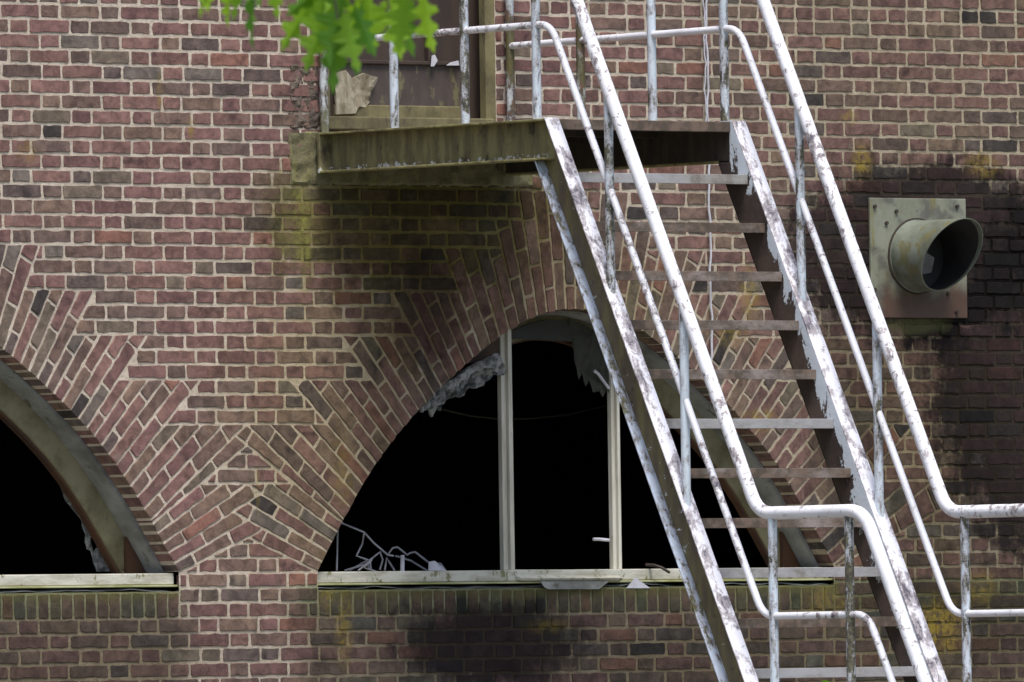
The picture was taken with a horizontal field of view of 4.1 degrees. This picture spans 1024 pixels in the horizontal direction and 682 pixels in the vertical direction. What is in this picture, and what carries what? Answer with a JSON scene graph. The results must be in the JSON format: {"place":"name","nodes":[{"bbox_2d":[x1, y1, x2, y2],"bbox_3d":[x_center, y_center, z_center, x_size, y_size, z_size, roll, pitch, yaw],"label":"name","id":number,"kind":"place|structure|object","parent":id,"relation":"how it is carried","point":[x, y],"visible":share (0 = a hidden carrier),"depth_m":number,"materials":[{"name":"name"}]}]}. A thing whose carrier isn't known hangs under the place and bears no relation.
{"place":"outdoors","nodes":[
{"label":"outdoors","id":0,"kind":"place"},
{"bbox_2d":[199,0,438,92],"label":"oak branch","id":1,"kind":"object","parent":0,"point":[325,22],"visible":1,"depth_m":33.13,"materials":[{"name":"green plant"}]},
{"label":"ground","id":2,"kind":"structure","parent":0,"visible":0},
{"bbox_2d":[0,0,1023,681],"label":"brick building","id":3,"kind":"structure","parent":2,"relation":"on","point":[248,354],"depth_m":61.51,"materials":[{"name":"brick"}]},
{"bbox_2d":[0,360,178,592],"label":"arched window","id":4,"kind":"structure","parent":3,"relation":"in","point":[122,549],"depth_m":60.33,"materials":[{"name":"paint"}]},
{"bbox_2d":[328,0,495,129],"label":"door","id":5,"kind":"structure","parent":3,"relation":"in","point":[428,82],"depth_m":61.49,"materials":[{"name":"brown wood"}]},
{"bbox_2d":[428,561,446,570],"bbox_3d":[-0.321,0.967,61.431,0.103,0.043,0.008,0,-2,-39],"label":"paper scrap","id":6,"kind":"object","parent":3,"relation":"on","point":[434,566],"visible":1,"depth_m":61.42,"materials":[{"name":"white paper"}]},
{"bbox_2d":[441,402,619,419],"bbox_3d":[0.073,0.294,62.972,0.053,0.108,1.445,-2,-2,39],"label":"slack cable","id":7,"kind":"object","parent":3,"relation":"attached to","point":[525,418],"visible":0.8,"depth_m":62.93,"materials":[{"name":"grey fabric"}]},
{"bbox_2d":[540,581,608,588],"bbox_3d":[0.272,1.057,61.767,0.383,0.036,0.007,0,-2,-39],"label":"flashing scrap","id":8,"kind":"object","parent":3,"relation":"attached to","point":[573,584],"visible":1,"depth_m":61.76,"materials":[{"name":"grey metal"}]},
{"bbox_2d":[318,311,833,588],"bbox_3d":[0.193,0.474,61.930,2.908,1.209,0.304,0,-2,-39],"label":"arched window","id":9,"kind":"structure","parent":3,"relation":"in","point":[574,329],"depth_m":62.05,"materials":[{"name":"paint"}]},
{"bbox_2d":[336,522,445,570],"bbox_3d":[-0.550,0.885,61.328,0.634,0.219,0.097,0,-2,-42],"label":"wire tangle","id":10,"kind":"object","parent":9,"relation":"on","point":[367,562],"visible":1,"depth_m":61.29,"materials":[{"name":"grey metal"}]},
{"bbox_2d":[627,577,648,587],"bbox_3d":[0.548,1.051,62.006,0.132,0.048,0.004,0,-2,-39],"label":"metal offcut","id":11,"kind":"object","parent":3,"relation":"attached to","point":[635,583],"visible":1,"depth_m":62.00,"materials":[{"name":"silver metal"}]},
{"bbox_2d":[645,563,670,572],"bbox_3d":[0.631,0.989,62.072,0.115,0.048,0.037,-1,-1,19],"label":"twig","id":12,"kind":"object","parent":3,"relation":"on","point":[657,566],"visible":1,"depth_m":62.06,"materials":[{"name":"brown wood"}]},
{"bbox_2d":[702,0,712,360],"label":"hanging wire","id":13,"kind":"object","parent":3,"relation":"hanging from","point":[707,65],"visible":0.72,"depth_m":62.29,"materials":[{"name":"black metal"}]},
{"bbox_2d":[868,198,982,317],"bbox_3d":[1.901,-0.371,62.920,0.558,0.529,0.357,0,-2,-39],"label":"exhaust vent","id":14,"kind":"object","parent":3,"relation":"attached to","point":[924,254],"visible":0.97,"depth_m":62.97,"materials":[{"name":"metal"}]},
{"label":"path","id":15,"kind":"structure","parent":0,"visible":0},
{"bbox_2d":[317,0,1023,681],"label":"fire escape stair","id":16,"kind":"object","parent":15,"relation":"on","point":[559,156],"visible":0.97,"depth_m":59.66,"materials":[{"name":"metal"}]}
]}

